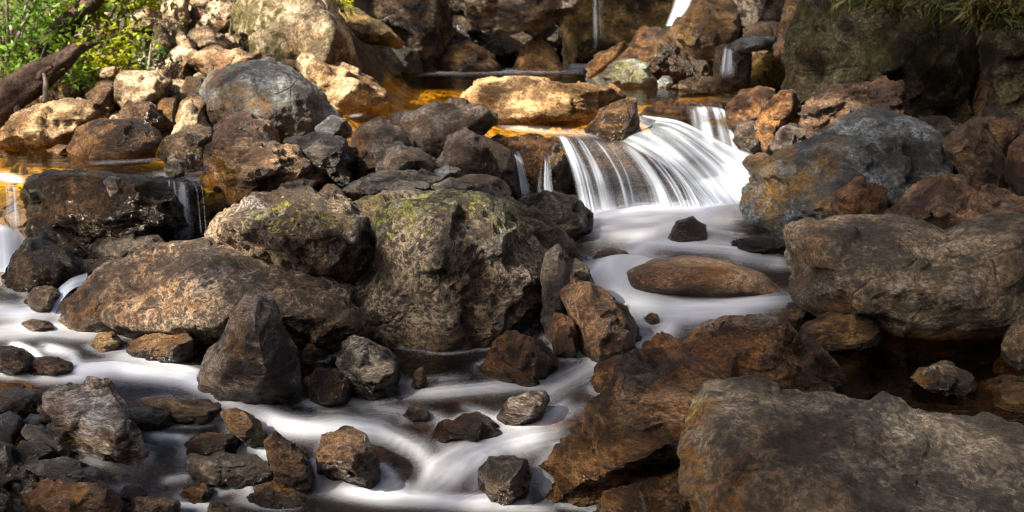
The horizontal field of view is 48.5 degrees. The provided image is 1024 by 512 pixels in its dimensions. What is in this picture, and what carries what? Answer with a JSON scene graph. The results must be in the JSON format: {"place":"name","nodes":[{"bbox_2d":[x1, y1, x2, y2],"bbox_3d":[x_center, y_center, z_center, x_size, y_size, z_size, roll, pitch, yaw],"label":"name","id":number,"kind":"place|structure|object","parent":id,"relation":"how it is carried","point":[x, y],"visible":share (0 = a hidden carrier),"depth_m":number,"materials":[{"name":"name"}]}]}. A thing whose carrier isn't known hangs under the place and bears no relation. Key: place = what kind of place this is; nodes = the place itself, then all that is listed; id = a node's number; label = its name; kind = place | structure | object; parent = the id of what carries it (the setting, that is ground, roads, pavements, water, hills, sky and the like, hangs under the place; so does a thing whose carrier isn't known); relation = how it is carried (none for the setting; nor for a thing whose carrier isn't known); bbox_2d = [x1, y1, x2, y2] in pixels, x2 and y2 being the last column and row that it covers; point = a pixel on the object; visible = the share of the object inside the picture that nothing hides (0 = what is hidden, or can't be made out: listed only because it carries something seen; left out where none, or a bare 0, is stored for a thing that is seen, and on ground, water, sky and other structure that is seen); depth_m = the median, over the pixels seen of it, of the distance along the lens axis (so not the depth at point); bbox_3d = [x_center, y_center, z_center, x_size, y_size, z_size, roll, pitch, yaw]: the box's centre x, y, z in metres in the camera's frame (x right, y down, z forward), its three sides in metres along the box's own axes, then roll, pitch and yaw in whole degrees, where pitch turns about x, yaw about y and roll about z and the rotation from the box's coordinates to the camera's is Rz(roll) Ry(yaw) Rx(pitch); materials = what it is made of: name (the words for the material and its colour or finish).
{"place":"outdoors","nodes":[
{"label":"outdoors","id":0,"kind":"place"},
{"bbox_2d":[0,446,183,511],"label":"gravel","id":1,"kind":"structure","parent":0,"point":[22,481],"depth_m":3.76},
{"bbox_2d":[19,456,118,495],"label":"rock","id":2,"kind":"object","parent":1,"relation":"on","point":[67,468],"visible":0.56,"depth_m":3.74,"materials":[{"name":"grey stone"}]},
{"bbox_2d":[123,496,180,511],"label":"stone","id":3,"kind":"object","parent":1,"relation":"on","point":[150,504],"visible":1,"depth_m":3.67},
{"bbox_2d":[0,168,776,508],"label":"stream water","id":4,"kind":"structure","parent":0,"point":[644,224],"depth_m":4.74,"materials":[{"name":"liquid"}]},
{"bbox_2d":[0,345,33,377],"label":"rock","id":5,"kind":"object","parent":4,"relation":"on","point":[15,360],"visible":0.97,"depth_m":4.49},
{"bbox_2d":[24,285,61,319],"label":"rock","id":6,"kind":"object","parent":4,"relation":"in","point":[41,299],"visible":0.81,"depth_m":5.13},
{"bbox_2d":[85,233,164,259],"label":"rock","id":7,"kind":"object","parent":4,"relation":"on","point":[124,246],"visible":0.42,"depth_m":5.83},
{"bbox_2d":[129,406,177,436],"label":"rock","id":8,"kind":"object","parent":4,"relation":"in","point":[150,421],"visible":0.73,"depth_m":4.18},
{"bbox_2d":[220,407,268,452],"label":"rock","id":9,"kind":"object","parent":4,"relation":"in","point":[247,429],"visible":0.86,"depth_m":4.07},
{"bbox_2d":[303,367,354,408],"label":"rock","id":10,"kind":"object","parent":4,"relation":"in","point":[329,387],"visible":0.96,"depth_m":4.35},
{"bbox_2d":[315,425,384,488],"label":"rock","id":11,"kind":"object","parent":4,"relation":"in","point":[345,454],"visible":1,"depth_m":3.86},
{"bbox_2d":[335,335,400,408],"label":"rock","id":12,"kind":"object","parent":4,"relation":"in","point":[370,370],"visible":0.92,"depth_m":4.40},
{"bbox_2d":[496,390,549,427],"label":"stone","id":13,"kind":"object","parent":4,"relation":"on","point":[528,407],"visible":0.94,"depth_m":4.19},
{"bbox_2d":[540,244,569,341],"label":"rock","id":14,"kind":"object","parent":4,"relation":"on","point":[555,276],"visible":0.77,"depth_m":4.95,"materials":[{"name":"grey stone"}]},
{"bbox_2d":[517,190,593,248],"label":"rock","id":15,"kind":"object","parent":4,"relation":"in","point":[571,216],"visible":0.64,"depth_m":6.53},
{"bbox_2d":[545,312,579,361],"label":"rock","id":16,"kind":"object","parent":4,"relation":"in","point":[561,333],"visible":0.98,"depth_m":4.79,"materials":[{"name":"brown stone"}]},
{"bbox_2d":[668,216,708,251],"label":"stone","id":17,"kind":"object","parent":4,"relation":"in","point":[690,229],"visible":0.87,"depth_m":6.40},
{"bbox_2d":[732,120,762,154],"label":"rock","id":18,"kind":"object","parent":4,"relation":"on","point":[745,140],"visible":0.62,"depth_m":8.05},
{"bbox_2d":[754,89,800,154],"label":"boulder","id":19,"kind":"object","parent":18,"relation":"on","point":[777,112],"visible":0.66,"depth_m":7.92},
{"bbox_2d":[722,235,785,258],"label":"rock","id":20,"kind":"object","parent":4,"relation":"in","point":[759,246],"visible":0.84,"depth_m":6.26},
{"bbox_2d":[798,312,885,358],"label":"rock","id":21,"kind":"object","parent":4,"relation":"in","point":[839,335],"visible":0.83,"depth_m":4.88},
{"bbox_2d":[910,360,978,406],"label":"rock","id":22,"kind":"object","parent":4,"relation":"in","point":[946,382],"visible":0.98,"depth_m":4.36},
{"bbox_2d":[992,307,1023,376],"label":"rock","id":23,"kind":"object","parent":4,"relation":"in","point":[1010,360],"visible":0.86,"depth_m":4.67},
{"bbox_2d":[0,0,1015,511],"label":"stream bed","id":24,"kind":"object","parent":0,"point":[876,372],"visible":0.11,"depth_m":5.18,"materials":[{"name":"liquid"}]},
{"bbox_2d":[0,386,42,424],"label":"rock","id":25,"kind":"object","parent":24,"relation":"on","point":[23,403],"visible":0.65,"depth_m":4.12,"materials":[{"name":"grey stone"}]},
{"bbox_2d":[0,235,80,305],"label":"boulder","id":26,"kind":"object","parent":24,"relation":"on","point":[40,260],"visible":0.78,"depth_m":5.41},
{"bbox_2d":[21,424,71,457],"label":"stone","id":27,"kind":"object","parent":24,"relation":"on","point":[51,439],"visible":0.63,"depth_m":3.90,"materials":[{"name":"grey stone"}]},
{"bbox_2d":[0,97,110,155],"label":"boulder","id":28,"kind":"object","parent":24,"relation":"on","point":[39,128],"visible":0.84,"depth_m":7.37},
{"bbox_2d":[0,1,114,93],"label":"sapling","id":29,"kind":"object","parent":24,"relation":"on","point":[81,74],"visible":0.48,"depth_m":8.72,"materials":[{"name":"green plant"}]},
{"bbox_2d":[0,0,122,79],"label":"bush","id":30,"kind":"object","parent":24,"relation":"on","point":[17,22],"visible":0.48,"depth_m":9.02,"materials":[{"name":"green plant"}]},
{"bbox_2d":[21,0,105,65],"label":"leaning tree","id":31,"kind":"object","parent":24,"relation":"on","point":[91,7],"visible":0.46,"depth_m":9.06,"materials":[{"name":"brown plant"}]},
{"bbox_2d":[20,478,123,511],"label":"boulder","id":32,"kind":"object","parent":24,"relation":"on","point":[50,495],"visible":0.87,"depth_m":3.62,"materials":[{"name":"brown stone"}]},
{"bbox_2d":[25,16,160,89],"bbox_3d":[-3.240,-1.506,8.878,1.045,0.697,0.675,-8,16,-28],"label":"shrub","id":33,"kind":"object","parent":24,"relation":"on","point":[111,58],"visible":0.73,"depth_m":8.84,"materials":[{"name":"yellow plant"}]},
{"bbox_2d":[4,0,195,46],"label":"bush","id":34,"kind":"object","parent":24,"relation":"on","point":[102,10],"visible":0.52,"depth_m":9.41,"materials":[{"name":"green plant"}]},
{"bbox_2d":[37,376,167,487],"bbox_3d":[-1.481,0.676,4.064,0.512,0.463,0.306,11,18,37],"label":"boulder","id":35,"kind":"object","parent":24,"relation":"on","point":[89,419],"visible":0.81,"depth_m":3.94,"materials":[{"name":"stone"}]},
{"bbox_2d":[19,168,204,259],"bbox_3d":[-2.227,-0.178,6.204,1.058,0.620,0.720,0,14,0],"label":"boulder","id":36,"kind":"object","parent":24,"relation":"on","point":[75,212],"visible":0.77,"depth_m":5.95,"materials":[{"name":"stone"}]},
{"bbox_2d":[66,117,162,167],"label":"boulder","id":37,"kind":"object","parent":24,"relation":"on","point":[112,142],"visible":1,"depth_m":6.95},
{"bbox_2d":[119,100,167,135],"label":"rock","id":38,"kind":"object","parent":24,"relation":"on","point":[148,113],"visible":0.68,"depth_m":8.04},
{"bbox_2d":[0,0,296,174],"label":"scree","id":39,"kind":"structure","parent":24,"relation":"on","point":[173,90],"depth_m":9.29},
{"bbox_2d":[0,41,99,124],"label":"fallen log","id":40,"kind":"object","parent":39,"relation":"on","point":[21,87],"visible":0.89,"depth_m":8.35,"materials":[{"name":"brown wood"}]},
{"bbox_2d":[113,69,172,108],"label":"rock","id":41,"kind":"object","parent":39,"relation":"on","point":[135,86],"visible":0.76,"depth_m":8.28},
{"bbox_2d":[171,94,211,133],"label":"rock","id":42,"kind":"object","parent":39,"relation":"on","point":[191,111],"visible":0.59,"depth_m":7.82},
{"bbox_2d":[185,45,261,76],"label":"rock","id":43,"kind":"object","parent":39,"relation":"on","point":[205,61],"visible":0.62,"depth_m":8.45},
{"bbox_2d":[124,333,202,364],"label":"rock","id":44,"kind":"object","parent":24,"relation":"on","point":[184,348],"visible":0.83,"depth_m":4.71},
{"bbox_2d":[136,396,222,428],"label":"rock","id":45,"kind":"object","parent":24,"relation":"on","point":[200,413],"visible":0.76,"depth_m":4.26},
{"bbox_2d":[158,126,213,172],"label":"rock","id":46,"kind":"object","parent":24,"relation":"on","point":[187,147],"visible":0.7,"depth_m":6.82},
{"bbox_2d":[175,432,243,460],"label":"rock","id":47,"kind":"object","parent":24,"relation":"on","point":[207,444],"visible":0.63,"depth_m":4.03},
{"bbox_2d":[58,236,378,368],"bbox_3d":[-1.295,0.257,5.136,1.529,0.649,0.849,0,14,0],"label":"boulder","id":48,"kind":"object","parent":24,"relation":"on","point":[198,288],"visible":0.58,"depth_m":4.89,"materials":[{"name":"stone"}]},
{"bbox_2d":[204,185,374,283],"bbox_3d":[-1.017,-0.079,5.183,0.838,0.475,0.811,0,14,0],"label":"boulder","id":49,"kind":"object","parent":48,"relation":"on","point":[307,230],"visible":0.88,"depth_m":4.95,"materials":[{"name":"stone"}]},
{"bbox_2d":[186,451,273,490],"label":"rock","id":50,"kind":"object","parent":24,"relation":"on","point":[219,470],"visible":0.87,"depth_m":3.90,"materials":[{"name":"grey stone"}]},
{"bbox_2d":[213,112,279,142],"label":"rock","id":51,"kind":"object","parent":24,"relation":"on","point":[250,123],"visible":0.55,"depth_m":7.16,"materials":[{"name":"brown stone"}]},
{"bbox_2d":[193,291,305,427],"bbox_3d":[-1.022,0.429,4.506,0.425,0.607,0.666,-12,18,-39],"label":"boulder","id":52,"kind":"object","parent":24,"relation":"on","point":[250,356],"visible":0.83,"depth_m":4.30,"materials":[{"name":"stone"}]},
{"bbox_2d":[199,128,326,204],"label":"rock","id":53,"kind":"object","parent":24,"relation":"on","point":[239,166],"visible":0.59,"depth_m":6.47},
{"bbox_2d":[199,56,342,144],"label":"boulder","id":54,"kind":"object","parent":24,"relation":"on","point":[288,101],"visible":0.52,"depth_m":7.60,"materials":[{"name":"grey stone"}]},
{"bbox_2d":[216,479,329,511],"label":"boulder","id":55,"kind":"object","parent":24,"relation":"on","point":[269,496],"visible":0.75,"depth_m":3.84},
{"bbox_2d":[263,430,316,491],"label":"rock","id":56,"kind":"object","parent":55,"relation":"on","point":[289,463],"visible":0.97,"depth_m":3.85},
{"bbox_2d":[228,0,361,71],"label":"boulder","id":57,"kind":"object","parent":24,"relation":"on","point":[288,29],"visible":0.59,"depth_m":9.29,"materials":[{"name":"stone"}]},
{"bbox_2d":[298,343,336,375],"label":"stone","id":58,"kind":"object","parent":24,"relation":"on","point":[311,356],"visible":0.69,"depth_m":4.86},
{"bbox_2d":[283,131,355,189],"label":"rock","id":59,"kind":"object","parent":24,"relation":"on","point":[331,157],"visible":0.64,"depth_m":6.70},
{"bbox_2d":[295,52,391,121],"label":"boulder","id":60,"kind":"object","parent":24,"relation":"on","point":[350,91],"visible":0.72,"depth_m":9.03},
{"bbox_2d":[339,5,404,48],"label":"rock","id":61,"kind":"object","parent":24,"relation":"on","point":[364,27],"visible":0.94,"depth_m":10.46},
{"bbox_2d":[350,117,416,179],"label":"rock","id":62,"kind":"object","parent":24,"relation":"on","point":[371,139],"visible":0.5,"depth_m":6.87,"materials":[{"name":"brown stone"}]},
{"bbox_2d":[381,39,423,79],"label":"boulder","id":63,"kind":"object","parent":24,"relation":"on","point":[406,60],"visible":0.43,"depth_m":11.98,"materials":[{"name":"grey stone"}]},
{"bbox_2d":[369,0,456,79],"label":"boulder","id":64,"kind":"object","parent":24,"relation":"on","point":[426,30],"visible":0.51,"depth_m":12.14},
{"bbox_2d":[388,97,497,158],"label":"boulder","id":65,"kind":"object","parent":24,"relation":"on","point":[430,127],"visible":0.58,"depth_m":7.03,"materials":[{"name":"brown stone"}]},
{"bbox_2d":[352,188,550,373],"bbox_3d":[-0.393,0.134,5.433,1.232,1.000,1.105,10,17,35],"label":"boulder","id":66,"kind":"object","parent":24,"relation":"on","point":[445,280],"visible":0.7,"depth_m":4.95,"materials":[{"name":"stone"}]},
{"bbox_2d":[422,411,502,447],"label":"rock","id":67,"kind":"object","parent":24,"relation":"on","point":[476,426],"visible":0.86,"depth_m":4.08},
{"bbox_2d":[434,174,511,196],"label":"boulder","id":68,"kind":"object","parent":24,"relation":"on","point":[493,181],"visible":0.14,"depth_m":6.09,"materials":[{"name":"brown stone"}]},
{"bbox_2d":[341,168,442,199],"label":"rock","id":69,"kind":"object","parent":68,"relation":"on","point":[361,187],"visible":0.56,"depth_m":6.03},
{"bbox_2d":[375,141,443,173],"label":"rock","id":70,"kind":"object","parent":69,"relation":"on","point":[398,155],"visible":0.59,"depth_m":6.31,"materials":[{"name":"grey stone"}]},
{"bbox_2d":[436,127,513,190],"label":"boulder","id":71,"kind":"object","parent":24,"relation":"on","point":[466,151],"visible":0.62,"depth_m":6.61,"materials":[{"name":"brown stone"}]},
{"bbox_2d":[434,15,562,75],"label":"cliff rock","id":72,"kind":"object","parent":24,"relation":"on","point":[504,50],"visible":0.08,"depth_m":13.59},
{"bbox_2d":[477,455,531,511],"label":"rock","id":73,"kind":"object","parent":24,"relation":"on","point":[503,480],"visible":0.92,"depth_m":3.82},
{"bbox_2d":[477,330,557,395],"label":"boulder","id":74,"kind":"object","parent":24,"relation":"on","point":[515,363],"visible":0.94,"depth_m":4.54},
{"bbox_2d":[491,133,574,199],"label":"boulder","id":75,"kind":"object","parent":24,"relation":"on","point":[533,153],"visible":0.42,"depth_m":7.13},
{"bbox_2d":[472,183,601,285],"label":"boulder","id":76,"kind":"object","parent":24,"relation":"on","point":[550,234],"visible":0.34,"depth_m":5.65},
{"bbox_2d":[559,277,641,371],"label":"boulder","id":77,"kind":"object","parent":24,"relation":"on","point":[605,322],"visible":0.9,"depth_m":4.74,"materials":[{"name":"brown stone"}]},
{"bbox_2d":[558,0,690,76],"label":"cliff rock","id":78,"kind":"object","parent":24,"relation":"on","point":[590,29],"visible":0.46,"depth_m":13.68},
{"bbox_2d":[557,137,710,232],"bbox_3d":[0.792,-0.403,7.538,1.145,0.749,0.428,0,14,0],"label":"boulder","id":79,"kind":"object","parent":24,"relation":"on","point":[637,183],"visible":0.32,"depth_m":7.39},
{"bbox_2d":[584,97,640,144],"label":"rock","id":80,"kind":"object","parent":79,"relation":"on","point":[618,120],"visible":0.84,"depth_m":7.54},
{"bbox_2d":[562,138,709,232],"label":"waterfall","id":81,"kind":"structure","parent":79,"relation":"on","point":[664,200],"depth_m":7.16,"materials":[{"name":"liquid"}]},
{"bbox_2d":[631,116,749,225],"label":"waterfall","id":82,"kind":"structure","parent":79,"relation":"on","point":[730,183],"depth_m":7.42,"materials":[{"name":"liquid"}]},
{"bbox_2d":[592,469,690,511],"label":"rock","id":83,"kind":"object","parent":24,"relation":"on","point":[649,491],"visible":0.65,"depth_m":3.64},
{"bbox_2d":[611,25,714,97],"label":"boulder","id":84,"kind":"object","parent":24,"relation":"on","point":[659,50],"visible":0.44,"depth_m":11.30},
{"bbox_2d":[625,130,722,178],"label":"waterfall","id":85,"kind":"object","parent":24,"relation":"on","point":[669,140],"visible":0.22,"depth_m":7.83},
{"bbox_2d":[639,100,733,142],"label":"boulder","id":86,"kind":"object","parent":24,"relation":"on","point":[686,112],"visible":0.35,"depth_m":8.80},
{"bbox_2d":[531,313,846,511],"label":"boulder","id":87,"kind":"object","parent":24,"relation":"on","point":[636,412],"visible":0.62,"depth_m":3.73,"materials":[{"name":"stone"}]},
{"bbox_2d":[607,255,791,311],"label":"boulder","id":88,"kind":"object","parent":24,"relation":"on","point":[693,276],"visible":0.74,"depth_m":5.48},
{"bbox_2d":[666,0,743,60],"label":"boulder","id":89,"kind":"object","parent":24,"relation":"on","point":[700,29],"visible":0.82,"depth_m":10.39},
{"bbox_2d":[725,86,775,131],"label":"boulder","id":90,"kind":"object","parent":24,"relation":"on","point":[746,105],"visible":0.56,"depth_m":8.33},
{"bbox_2d":[749,48,784,93],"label":"boulder","id":91,"kind":"object","parent":24,"relation":"on","point":[768,68],"visible":0.4,"depth_m":10.17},
{"bbox_2d":[737,0,784,50],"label":"boulder","id":92,"kind":"object","parent":91,"relation":"on","point":[752,12],"visible":0.5,"depth_m":10.21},
{"bbox_2d":[739,107,953,240],"bbox_3d":[2.005,-0.386,6.600,1.418,0.917,1.007,-11,18,-37],"label":"boulder","id":93,"kind":"object","parent":24,"relation":"on","point":[896,155],"visible":0.59,"depth_m":6.21,"materials":[{"name":"grey stone"}]},
{"bbox_2d":[941,115,1007,188],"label":"boulder","id":94,"kind":"object","parent":93,"relation":"on","point":[972,147],"visible":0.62,"depth_m":6.25,"materials":[{"name":"brown stone"}]},
{"bbox_2d":[1003,131,1023,195],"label":"rock","id":95,"kind":"object","parent":94,"relation":"on","point":[1013,174],"visible":1,"depth_m":6.12,"materials":[{"name":"brown stone"}]},
{"bbox_2d":[676,375,1023,511],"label":"boulder","id":96,"kind":"object","parent":24,"relation":"on","point":[751,443],"visible":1,"depth_m":3.28,"materials":[{"name":"grey stone"}]},
{"bbox_2d":[781,0,979,123],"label":"cliff rock","id":97,"kind":"object","parent":24,"relation":"on","point":[935,69],"visible":0.51,"depth_m":8.13,"materials":[{"name":"stone"}]},
{"bbox_2d":[830,0,968,31],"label":"fern","id":98,"kind":"object","parent":97,"relation":"on","point":[900,7],"visible":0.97,"depth_m":7.43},
{"bbox_2d":[783,211,1023,366],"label":"boulder","id":99,"kind":"object","parent":24,"relation":"on","point":[921,289],"visible":0.93,"depth_m":4.90,"materials":[{"name":"brown stone"}]},
{"bbox_2d":[829,176,889,215],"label":"rock","id":100,"kind":"object","parent":99,"relation":"on","point":[856,195],"visible":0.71,"depth_m":5.73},
{"bbox_2d":[883,172,1023,229],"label":"boulder","id":101,"kind":"object","parent":99,"relation":"on","point":[942,200],"visible":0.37,"depth_m":5.39,"materials":[{"name":"brown stone"}]},
{"bbox_2d":[957,374,1023,424],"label":"boulder","id":102,"kind":"object","parent":24,"relation":"on","point":[1002,396],"visible":0.52,"depth_m":4.29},
{"bbox_2d":[973,0,1023,119],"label":"cliff rock","id":103,"kind":"object","parent":24,"relation":"on","point":[1001,61],"visible":0.55,"depth_m":7.73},
{"bbox_2d":[938,0,1023,52],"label":"fern","id":104,"kind":"object","parent":103,"relation":"attached to","point":[994,11],"visible":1,"depth_m":6.91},
{"bbox_2d":[981,105,1023,163],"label":"rock","id":105,"kind":"object","parent":24,"relation":"on","point":[1006,127],"visible":0.44,"depth_m":6.86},
{"bbox_2d":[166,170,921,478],"bbox_3d":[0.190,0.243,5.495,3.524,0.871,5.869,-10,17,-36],"label":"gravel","id":106,"kind":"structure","parent":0,"point":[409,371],"depth_m":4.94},
{"bbox_2d":[572,65,652,126],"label":"pool water","id":107,"kind":"structure","parent":0,"point":[645,124],"depth_m":8.26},
{"bbox_2d":[438,39,500,79],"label":"rock","id":108,"kind":"object","parent":107,"relation":"in","point":[467,59],"visible":0.98,"depth_m":12.37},
{"bbox_2d":[511,36,564,79],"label":"rock","id":109,"kind":"object","parent":107,"relation":"in","point":[538,57],"visible":0.9,"depth_m":12.52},
{"bbox_2d":[445,0,584,37],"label":"boulder","id":110,"kind":"object","parent":109,"relation":"on","point":[537,18],"visible":0.99,"depth_m":12.16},
{"bbox_2d":[460,76,625,129],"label":"boulder","id":111,"kind":"object","parent":107,"relation":"in","point":[538,103],"visible":0.83,"depth_m":8.07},
{"bbox_2d":[586,58,657,93],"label":"boulder","id":112,"kind":"object","parent":107,"relation":"in","point":[631,76],"visible":0.75,"depth_m":10.79,"materials":[{"name":"beige stone"}]},
{"bbox_2d":[710,44,751,91],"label":"rock","id":113,"kind":"object","parent":107,"relation":"on","point":[734,75],"visible":0.86,"depth_m":9.63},
{"bbox_2d":[798,75,913,138],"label":"boulder","id":114,"kind":"object","parent":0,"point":[826,107],"visible":0.56,"depth_m":7.59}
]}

